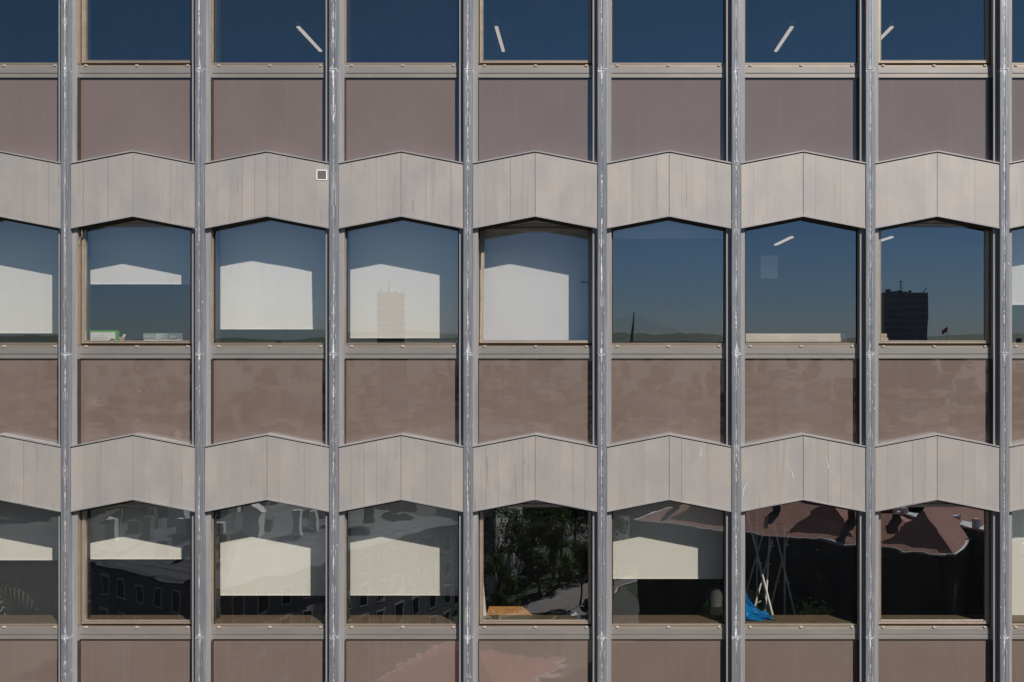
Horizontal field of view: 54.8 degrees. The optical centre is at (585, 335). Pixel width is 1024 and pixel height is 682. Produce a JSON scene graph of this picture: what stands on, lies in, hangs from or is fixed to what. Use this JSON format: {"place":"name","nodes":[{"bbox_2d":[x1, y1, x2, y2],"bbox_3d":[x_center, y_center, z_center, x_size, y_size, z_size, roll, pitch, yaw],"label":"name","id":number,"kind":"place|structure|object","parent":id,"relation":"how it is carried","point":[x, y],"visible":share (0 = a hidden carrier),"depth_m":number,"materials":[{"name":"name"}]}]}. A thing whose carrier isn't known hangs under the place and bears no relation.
{"place":"outdoors","nodes":[
{"label":"outdoors","id":0,"kind":"place"},
{"bbox_2d":[0,0,1023,681],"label":"office building","id":1,"kind":"structure","parent":0,"point":[864,462],"depth_m":11.13,"materials":[{"name":"brown concrete"}]},
{"bbox_2d":[0,581,54,614],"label":"potted palm","id":2,"kind":"object","parent":1,"relation":"on","point":[9,586],"visible":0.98,"depth_m":11.81,"materials":[{"name":"plant"}]},
{"bbox_2d":[0,221,57,333],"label":"roller blind","id":3,"kind":"object","parent":1,"relation":"attached to","point":[28,279],"visible":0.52,"depth_m":11.43,"materials":[{"name":"white fabric"}]},
{"bbox_2d":[0,501,57,559],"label":"roller blind","id":4,"kind":"object","parent":1,"relation":"attached to","point":[28,533],"visible":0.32,"depth_m":11.43,"materials":[{"name":"white fabric"}]},
{"bbox_2d":[0,0,58,66],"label":"window","id":5,"kind":"structure","parent":1,"relation":"in","point":[7,64],"depth_m":11.12,"materials":[{"name":"brown metal"}]},
{"bbox_2d":[0,220,58,346],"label":"window","id":6,"kind":"structure","parent":1,"relation":"in","point":[7,344],"depth_m":11.12,"materials":[{"name":"brown metal"}]},
{"bbox_2d":[0,512,58,627],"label":"window","id":7,"kind":"structure","parent":1,"relation":"in","point":[8,625],"depth_m":11.12,"materials":[{"name":"brown metal"}]},
{"bbox_2d":[90,330,118,340],"bbox_3d":[-5.518,0.007,11.294,0.308,0.132,0.073,0,0,0],"label":"carton","id":8,"kind":"object","parent":1,"relation":"on","point":[104,335],"visible":0.81,"depth_m":11.26,"materials":[{"name":"cardboard"}]},
{"bbox_2d":[118,334,125,340],"bbox_3d":[-5.316,0.029,11.290,0.085,0.088,0.007,0,0,0],"label":"torn card","id":9,"kind":"object","parent":1,"relation":"on","point":[122,338],"visible":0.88,"depth_m":11.29,"materials":[{"name":"white paper"}]},
{"bbox_2d":[77,0,191,66],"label":"window","id":10,"kind":"structure","parent":1,"relation":"in","point":[81,4],"depth_m":11.13,"materials":[{"name":"brown metal"}]},
{"bbox_2d":[77,220,191,346],"bbox_3d":[-5.064,-0.756,11.117,1.290,1.774,0.118,0,0,0],"label":"window","id":11,"kind":"structure","parent":1,"relation":"in","point":[82,245],"depth_m":11.13,"materials":[{"name":"brown metal"}]},
{"bbox_2d":[77,501,191,627],"bbox_3d":[-5.064,2.415,11.117,1.290,1.774,0.118,0,0,0],"label":"window","id":12,"kind":"structure","parent":1,"relation":"in","point":[81,516],"depth_m":11.13,"materials":[{"name":"brown metal"}]},
{"bbox_2d":[90,223,189,284],"bbox_3d":[-5.064,-1.067,11.452,1.424,0.948,0.043,0,0,0],"label":"roller blind","id":13,"kind":"object","parent":1,"relation":"attached to","point":[139,255],"visible":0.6,"depth_m":11.43,"materials":[{"name":"white fabric"}]},
{"bbox_2d":[90,507,189,558],"bbox_3d":[-5.064,2.114,11.452,1.424,0.970,0.043,0,0,0],"label":"roller blind","id":14,"kind":"object","parent":1,"relation":"attached to","point":[139,532],"visible":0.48,"depth_m":11.43,"materials":[{"name":"white fabric"}]},
{"bbox_2d":[144,339,184,340],"bbox_3d":[-4.858,0.058,11.359,0.395,0.030,0.201,0,0,0],"label":"packet","id":15,"kind":"object","parent":1,"relation":"on","point":[164,339],"visible":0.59,"depth_m":11.26,"materials":[{"name":"white paper"}]},
{"bbox_2d":[143,333,184,338],"bbox_3d":[-4.859,0.007,11.354,0.399,0.070,0.203,0,0,0],"label":"packet","id":16,"kind":"object","parent":15,"relation":"on","point":[163,335],"visible":1,"depth_m":11.26,"materials":[{"name":"paper"}]},
{"bbox_2d":[211,0,325,66],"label":"window","id":17,"kind":"structure","parent":1,"relation":"in","point":[212,1],"depth_m":11.12,"materials":[{"name":"brown metal"}]},
{"bbox_2d":[211,220,325,346],"bbox_3d":[-3.564,-0.756,11.106,1.290,1.774,0.097,0,0,0],"label":"window","id":18,"kind":"structure","parent":1,"relation":"in","point":[212,232],"depth_m":11.12,"materials":[{"name":"brown metal"}]},
{"bbox_2d":[211,511,325,627],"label":"window","id":19,"kind":"structure","parent":1,"relation":"in","point":[222,625],"depth_m":11.12,"materials":[{"name":"brown metal"}]},
{"bbox_2d":[220,221,324,329],"bbox_3d":[-3.564,-0.804,11.420,1.473,1.472,0.045,0,-2,0],"label":"roller blind","id":20,"kind":"object","parent":1,"relation":"attached to","point":[272,275],"visible":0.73,"depth_m":11.40,"materials":[{"name":"white fabric"}]},
{"bbox_2d":[220,501,324,595],"bbox_3d":[-3.564,2.325,11.452,1.473,1.392,0.043,0,0,0],"label":"roller blind","id":21,"kind":"object","parent":1,"relation":"hanging from","point":[269,548],"visible":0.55,"depth_m":11.43,"materials":[{"name":"white fabric"}]},
{"bbox_2d":[296,24,322,51],"bbox_3d":[-4.335,-4.677,15.485,0.068,0.062,1.290,0,0,0],"label":"ceiling light","id":22,"kind":"object","parent":1,"relation":"attached to","point":[309,37],"visible":1,"depth_m":15.39,"materials":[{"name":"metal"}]},
{"bbox_2d":[344,0,458,66],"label":"window","id":23,"kind":"structure","parent":1,"relation":"in","point":[345,1],"depth_m":11.12,"materials":[{"name":"brown metal"}]},
{"bbox_2d":[344,220,458,346],"bbox_3d":[-2.064,-0.756,11.106,1.290,1.774,0.097,0,0,0],"label":"window","id":24,"kind":"structure","parent":1,"relation":"in","point":[345,232],"depth_m":11.12,"materials":[{"name":"brown metal"}]},
{"bbox_2d":[344,511,458,627],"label":"window","id":25,"kind":"structure","parent":1,"relation":"in","point":[355,625],"depth_m":11.12,"materials":[{"name":"brown metal"}]},
{"bbox_2d":[350,221,457,337],"bbox_3d":[-2.064,-0.754,11.452,1.473,1.574,0.043,0,0,0],"label":"roller blind","id":26,"kind":"object","parent":1,"relation":"hanging from","point":[403,279],"visible":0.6,"depth_m":11.43,"materials":[{"name":"white fabric"}]},
{"bbox_2d":[350,501,457,595],"bbox_3d":[-2.064,2.325,11.452,1.473,1.392,0.043,0,0,0],"label":"roller blind","id":27,"kind":"object","parent":1,"relation":"hanging from","point":[402,548],"visible":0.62,"depth_m":11.43,"materials":[{"name":"white fabric"}]},
{"bbox_2d":[483,583,486,615],"bbox_3d":[-1.199,3.003,11.402,0.105,0.479,0.015,0,0,0],"label":"curtain","id":28,"kind":"object","parent":1,"relation":"hanging from","point":[484,609],"visible":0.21,"depth_m":11.39,"materials":[{"name":"white fabric"}]},
{"bbox_2d":[494,24,504,51],"bbox_3d":[-1.345,-4.677,15.485,0.068,0.062,1.290,0,0,0],"label":"ceiling light","id":29,"kind":"object","parent":1,"relation":"attached to","point":[499,35],"visible":1,"depth_m":15.36,"materials":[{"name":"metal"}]},
{"bbox_2d":[487,606,531,614],"bbox_3d":[-0.886,3.618,11.615,0.540,0.752,0.350,0,0,0],"label":"desk","id":30,"kind":"object","parent":1,"relation":"on","point":[506,610],"visible":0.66,"depth_m":11.61,"materials":[{"name":"orange wood"}]},
{"bbox_2d":[478,0,592,66],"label":"window","id":31,"kind":"structure","parent":1,"relation":"in","point":[482,61],"depth_m":11.13,"materials":[{"name":"brown metal"}]},
{"bbox_2d":[478,220,592,346],"bbox_3d":[-0.564,-0.756,11.204,1.290,1.774,0.291,0,0,0],"label":"window","id":32,"kind":"structure","parent":1,"relation":"in","point":[535,221],"depth_m":11.18,"materials":[{"name":"brown metal"}]},
{"bbox_2d":[478,501,592,627],"bbox_3d":[-0.564,2.415,11.116,1.290,1.774,0.116,0,0,0],"label":"window","id":33,"kind":"structure","parent":1,"relation":"in","point":[530,504],"depth_m":11.13,"materials":[{"name":"brown metal"}]},
{"bbox_2d":[480,223,591,341],"bbox_3d":[-0.564,-0.663,11.452,1.424,1.756,0.043,0,0,0],"label":"roller blind","id":34,"kind":"object","parent":1,"relation":"attached to","point":[535,288],"visible":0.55,"depth_m":11.43,"materials":[{"name":"white fabric"}]},
{"bbox_2d":[613,501,722,578],"bbox_3d":[0.936,2.228,11.452,1.473,1.198,0.043,0,0,0],"label":"roller blind","id":35,"kind":"object","parent":1,"relation":"attached to","point":[668,540],"visible":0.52,"depth_m":11.43,"materials":[{"name":"white fabric"}]},
{"bbox_2d":[613,221,722,237],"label":"roller blind","id":36,"kind":"object","parent":1,"relation":"attached to","point":[668,229],"visible":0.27,"depth_m":11.43,"materials":[{"name":"white fabric"}]},
{"bbox_2d":[611,0,725,66],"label":"window","id":37,"kind":"structure","parent":1,"relation":"in","point":[724,1],"depth_m":11.12,"materials":[{"name":"brown metal"}]},
{"bbox_2d":[611,220,725,346],"bbox_3d":[0.936,-0.756,11.106,1.290,1.774,0.097,0,0,0],"label":"window","id":38,"kind":"structure","parent":1,"relation":"in","point":[724,232],"depth_m":11.12,"materials":[{"name":"brown metal"}]},
{"bbox_2d":[611,511,725,627],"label":"window","id":39,"kind":"structure","parent":1,"relation":"in","point":[613,625],"depth_m":11.12,"materials":[{"name":"brown metal"}]},
{"bbox_2d":[703,594,710,614],"bbox_3d":[1.447,3.214,11.720,0.087,0.260,0.087,0,0,0],"label":"bottle","id":40,"kind":"object","parent":1,"relation":"on","point":[706,607],"visible":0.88,"depth_m":11.69,"materials":[{"name":"green glass"}]},
{"bbox_2d":[707,584,722,614],"bbox_3d":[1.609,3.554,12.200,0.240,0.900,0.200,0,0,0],"label":"bucket","id":41,"kind":"object","parent":1,"relation":"on","point":[715,593],"visible":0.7,"depth_m":12.12,"materials":[{"name":"grey plastic"}]},
{"bbox_2d":[746,510,768,612],"bbox_3d":[2.080,3.087,12.281,0.670,1.802,0.110,0,0,-10],"label":"coat stand","id":42,"kind":"object","parent":1,"relation":"on","point":[758,548],"visible":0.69,"depth_m":12.29,"materials":[{"name":"grey metal"}]},
{"bbox_2d":[746,512,774,614],"bbox_3d":[2.139,3.056,11.895,0.572,1.863,0.132,0,0,9],"label":"coat stand","id":43,"kind":"object","parent":1,"relation":"on","point":[770,546],"visible":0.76,"depth_m":11.89,"materials":[{"name":"grey metal"}]},
{"bbox_2d":[746,593,774,620],"bbox_3d":[1.922,2.913,11.264,0.468,0.663,0.198,0,0,0],"label":"plastic sheet","id":44,"kind":"object","parent":1,"relation":"on","point":[753,613],"visible":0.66,"depth_m":11.26,"materials":[{"name":"blue plastic"}]},
{"bbox_2d":[761,256,777,278],"bbox_3d":[2.240,-0.836,12.002,0.210,0.280,0.004,0,0,0],"label":"wall poster","id":45,"kind":"object","parent":1,"relation":"hanging from","point":[769,267],"depth_m":12.00,"materials":[{"name":"paper"}]},
{"bbox_2d":[769,521,795,614],"bbox_3d":[2.446,3.142,12.240,0.576,1.690,0.130,0,0,8],"label":"coat stand","id":46,"kind":"object","parent":1,"relation":"on","point":[783,556],"visible":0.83,"depth_m":12.24,"materials":[{"name":"grey metal"}]},
{"bbox_2d":[774,24,793,51],"bbox_3d":[3.115,-4.677,15.485,0.068,0.062,1.290,0,0,0],"label":"ceiling light","id":47,"kind":"object","parent":1,"relation":"attached to","point":[787,31],"visible":1,"depth_m":15.37,"materials":[{"name":"metal"}]},
{"bbox_2d":[774,234,793,244],"bbox_3d":[3.115,-1.507,15.485,0.068,0.062,1.290,0,0,0],"label":"ceiling light","id":48,"kind":"object","parent":1,"relation":"attached to","point":[783,239],"visible":0.93,"depth_m":15.36,"materials":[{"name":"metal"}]},
{"bbox_2d":[746,334,846,341],"bbox_3d":[2.376,0.025,11.340,1.240,0.096,0.140,0,0,0],"label":"slab stack","id":49,"kind":"object","parent":1,"relation":"on","point":[796,338],"visible":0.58,"depth_m":11.27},
{"bbox_2d":[745,0,859,66],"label":"window","id":50,"kind":"structure","parent":1,"relation":"in","point":[857,1],"depth_m":11.12,"materials":[{"name":"brown metal"}]},
{"bbox_2d":[745,220,859,346],"bbox_3d":[2.436,-0.756,11.106,1.290,1.774,0.097,0,0,0],"label":"window","id":51,"kind":"structure","parent":1,"relation":"in","point":[857,232],"depth_m":11.12,"materials":[{"name":"brown metal"}]},
{"bbox_2d":[745,511,859,627],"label":"window","id":52,"kind":"structure","parent":1,"relation":"in","point":[754,625],"depth_m":11.12,"materials":[{"name":"brown metal"}]},
{"bbox_2d":[881,334,887,340],"bbox_3d":[3.388,0.025,11.340,0.157,0.096,0.140,0,0,0],"label":"slab stack","id":53,"kind":"object","parent":1,"relation":"on","point":[884,337],"visible":0.4,"depth_m":11.27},
{"bbox_2d":[881,24,894,39],"bbox_3d":[4.625,-4.677,15.485,0.068,0.062,1.290,0,0,0],"label":"ceiling light","id":54,"kind":"object","parent":1,"relation":"attached to","point":[887,30],"visible":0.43,"depth_m":15.04,"materials":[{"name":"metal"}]},
{"bbox_2d":[881,234,894,241],"bbox_3d":[4.625,-1.507,15.485,0.068,0.062,1.290,0,0,0],"label":"ceiling light","id":55,"kind":"object","parent":1,"relation":"attached to","point":[885,237],"visible":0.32,"depth_m":15.04,"materials":[{"name":"metal"}]},
{"bbox_2d":[917,223,950,223],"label":"roller blind","id":56,"kind":"object","parent":1,"relation":"attached to","point":[933,223],"visible":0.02,"depth_m":11.43,"materials":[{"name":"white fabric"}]},
{"bbox_2d":[878,0,992,66],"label":"window","id":57,"kind":"structure","parent":1,"relation":"in","point":[988,3],"depth_m":11.13,"materials":[{"name":"brown metal"}]},
{"bbox_2d":[878,220,992,346],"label":"window","id":58,"kind":"structure","parent":1,"relation":"in","point":[988,234],"depth_m":11.13,"materials":[{"name":"brown metal"}]},
{"bbox_2d":[878,501,992,627],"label":"window","id":59,"kind":"structure","parent":1,"relation":"in","point":[988,515],"depth_m":11.13,"materials":[{"name":"brown metal"}]},
{"bbox_2d":[1012,510,1023,614],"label":"roller blind","id":60,"kind":"object","parent":1,"relation":"attached to","point":[1017,562],"visible":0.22,"depth_m":11.43,"materials":[{"name":"white fabric"}]},
{"bbox_2d":[1012,229,1023,304],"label":"roller blind","id":61,"kind":"object","parent":1,"relation":"attached to","point":[1017,267],"visible":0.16,"depth_m":11.43,"materials":[{"name":"white fabric"}]},
{"bbox_2d":[1012,63,1023,66],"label":"window","id":62,"kind":"structure","parent":1,"relation":"in","point":[1019,64],"depth_m":11.12,"materials":[{"name":"brown metal"}]},
{"bbox_2d":[1012,343,1023,346],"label":"window","id":63,"kind":"structure","parent":1,"relation":"in","point":[1019,344],"depth_m":11.12,"materials":[{"name":"brown metal"}]},
{"bbox_2d":[1012,623,1023,627],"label":"window","id":64,"kind":"structure","parent":1,"relation":"in","point":[1020,625],"depth_m":11.12,"materials":[{"name":"metal"}]}
]}

